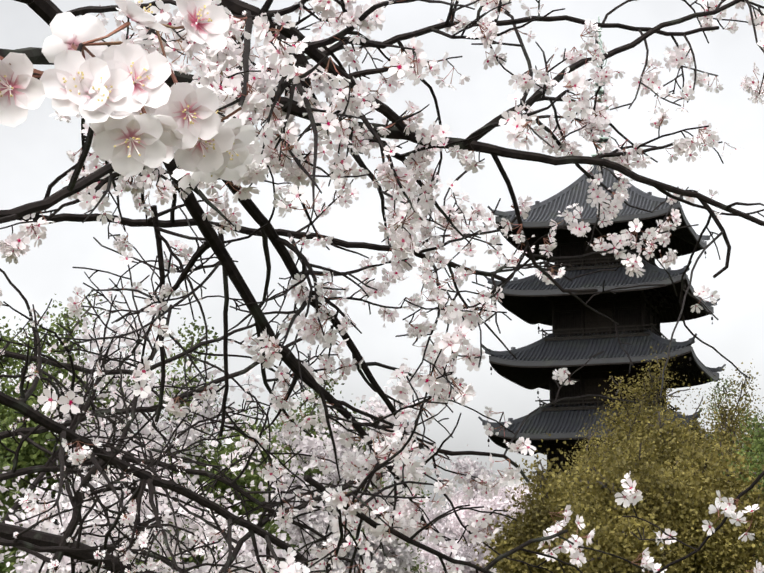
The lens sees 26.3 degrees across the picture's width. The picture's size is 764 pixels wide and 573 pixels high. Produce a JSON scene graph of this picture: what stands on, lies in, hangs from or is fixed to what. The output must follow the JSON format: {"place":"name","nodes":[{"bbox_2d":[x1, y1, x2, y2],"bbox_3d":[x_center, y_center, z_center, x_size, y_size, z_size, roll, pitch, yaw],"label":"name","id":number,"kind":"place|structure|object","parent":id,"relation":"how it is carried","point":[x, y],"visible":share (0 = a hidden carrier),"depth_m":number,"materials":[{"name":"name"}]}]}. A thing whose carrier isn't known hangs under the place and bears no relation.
{"place":"outdoors","nodes":[
{"label":"outdoors","id":0,"kind":"place"},
{"bbox_2d":[0,0,763,571],"label":"sky","id":1,"kind":"structure","parent":0,"point":[33,152],"materials":[{"name":"white"}]},
{"bbox_2d":[345,400,431,572],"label":"tree","id":2,"kind":"object","parent":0,"point":[415,568],"visible":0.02,"depth_m":69.33,"materials":[{"name":"white plant"}]},
{"bbox_2d":[455,479,533,553],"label":"tree","id":3,"kind":"object","parent":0,"point":[501,504],"depth_m":96.82,"materials":[{"name":"white plant"}]},
{"label":"ground","id":4,"kind":"structure","parent":0,"visible":0},
{"bbox_2d":[0,316,109,435],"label":"tree","id":5,"kind":"object","parent":4,"relation":"on","point":[10,388],"visible":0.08,"depth_m":45.93,"materials":[{"name":"green plant"}]},
{"bbox_2d":[0,285,186,558],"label":"tree","id":6,"kind":"object","parent":4,"relation":"on","point":[60,330],"depth_m":49.10,"materials":[{"name":"green plant"}]},
{"bbox_2d":[0,370,198,572],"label":"tree","id":7,"kind":"object","parent":4,"relation":"on","point":[30,455],"visible":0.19,"depth_m":32.43,"materials":[{"name":"green plant"}]},
{"bbox_2d":[0,361,223,572],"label":"cherry","id":8,"kind":"object","parent":4,"relation":"on","point":[20,568],"visible":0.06,"depth_m":27.01,"materials":[{"name":"white plant"}]},
{"bbox_2d":[0,307,305,572],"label":"cherry","id":9,"kind":"object","parent":4,"relation":"on","point":[182,515],"visible":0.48,"depth_m":19.87,"materials":[{"name":"white plant"}]},
{"bbox_2d":[108,312,295,572],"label":"tree","id":10,"kind":"object","parent":4,"relation":"on","point":[247,479],"visible":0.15,"depth_m":43.24,"materials":[{"name":"green plant"}]},
{"bbox_2d":[219,369,365,563],"bbox_3d":[-3.380,7.328,54.983,5.890,9.987,7.104,0,-11,1],"label":"tree","id":11,"kind":"object","parent":4,"relation":"on","point":[311,430],"visible":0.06,"depth_m":55.37,"materials":[{"name":"green plant"}]},
{"bbox_2d":[202,358,429,572],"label":"cherry","id":12,"kind":"object","parent":4,"relation":"on","point":[318,521],"visible":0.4,"depth_m":38.60,"materials":[{"name":"white plant"}]},
{"bbox_2d":[0,0,763,572],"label":"cherry tree branches","id":13,"kind":"object","parent":4,"relation":"on","point":[30,540],"visible":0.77,"depth_m":3.32,"materials":[{"name":"black plant"}]},
{"bbox_2d":[0,0,255,306],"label":"cherry blossoms","id":14,"kind":"object","parent":13,"relation":"on","point":[163,129],"visible":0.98,"depth_m":0.62,"materials":[{"name":"white plant"}]},
{"bbox_2d":[0,0,763,572],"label":"cherry blossoms","id":15,"kind":"object","parent":13,"relation":"on","point":[216,62],"visible":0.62,"depth_m":3.01,"materials":[{"name":"white plant"}]},
{"bbox_2d":[354,440,448,542],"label":"cherry","id":16,"kind":"object","parent":4,"relation":"on","point":[384,484],"depth_m":81.11,"materials":[{"name":"white plant"}]},
{"bbox_2d":[367,456,472,548],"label":"cherry","id":17,"kind":"object","parent":4,"relation":"on","point":[431,514],"depth_m":87.28,"materials":[{"name":"white plant"}]},
{"bbox_2d":[410,445,540,572],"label":"cherry","id":18,"kind":"object","parent":4,"relation":"on","point":[465,516],"visible":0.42,"depth_m":79.78,"materials":[{"name":"white plant"}]},
{"bbox_2d":[474,432,597,572],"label":"tree","id":19,"kind":"object","parent":4,"relation":"on","point":[538,519],"visible":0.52,"depth_m":62.53,"materials":[{"name":"green plant"}]},
{"bbox_2d":[492,470,595,543],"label":"tree","id":20,"kind":"object","parent":4,"relation":"on","point":[567,479],"depth_m":80.10,"materials":[{"name":"green plant"}]},
{"bbox_2d":[543,426,629,508],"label":"tree","id":21,"kind":"object","parent":4,"relation":"on","point":[600,448],"depth_m":91.84,"materials":[{"name":"green plant"}]},
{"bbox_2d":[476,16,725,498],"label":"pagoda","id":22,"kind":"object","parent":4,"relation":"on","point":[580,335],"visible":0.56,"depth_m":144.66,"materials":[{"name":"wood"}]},
{"bbox_2d":[554,420,667,532],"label":"tree","id":23,"kind":"object","parent":4,"relation":"on","point":[640,450],"depth_m":69.88,"materials":[{"name":"green plant"}]},
{"bbox_2d":[544,437,717,572],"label":"tree","id":24,"kind":"object","parent":4,"relation":"on","point":[613,534],"visible":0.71,"depth_m":54.73,"materials":[{"name":"green plant"}]},
{"bbox_2d":[543,344,719,486],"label":"tree","id":25,"kind":"object","parent":4,"relation":"on","point":[632,418],"visible":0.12,"depth_m":97.91,"materials":[{"name":"green plant"}]},
{"bbox_2d":[607,402,749,482],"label":"tree","id":26,"kind":"object","parent":4,"relation":"on","point":[669,431],"visible":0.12,"depth_m":72.72,"materials":[{"name":"green plant"}]},
{"bbox_2d":[609,422,763,572],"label":"tree","id":27,"kind":"object","parent":4,"relation":"on","point":[734,554],"visible":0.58,"depth_m":55.66,"materials":[{"name":"green plant"}]},
{"bbox_2d":[694,359,763,563],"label":"tree","id":28,"kind":"object","parent":4,"relation":"on","point":[729,420],"visible":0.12,"depth_m":96.45,"materials":[{"name":"green plant"}]},
{"bbox_2d":[695,399,763,478],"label":"tree","id":29,"kind":"object","parent":4,"relation":"on","point":[748,436],"visible":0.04,"depth_m":100.25,"materials":[{"name":"green plant"}]},
{"bbox_2d":[698,373,763,459],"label":"tree","id":30,"kind":"object","parent":4,"relation":"on","point":[723,397],"visible":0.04,"depth_m":125.41,"materials":[{"name":"green plant"}]},
{"bbox_2d":[710,395,763,572],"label":"tree","id":31,"kind":"object","parent":4,"relation":"on","point":[758,438],"visible":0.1,"depth_m":65.30,"materials":[{"name":"green plant"}]}
]}

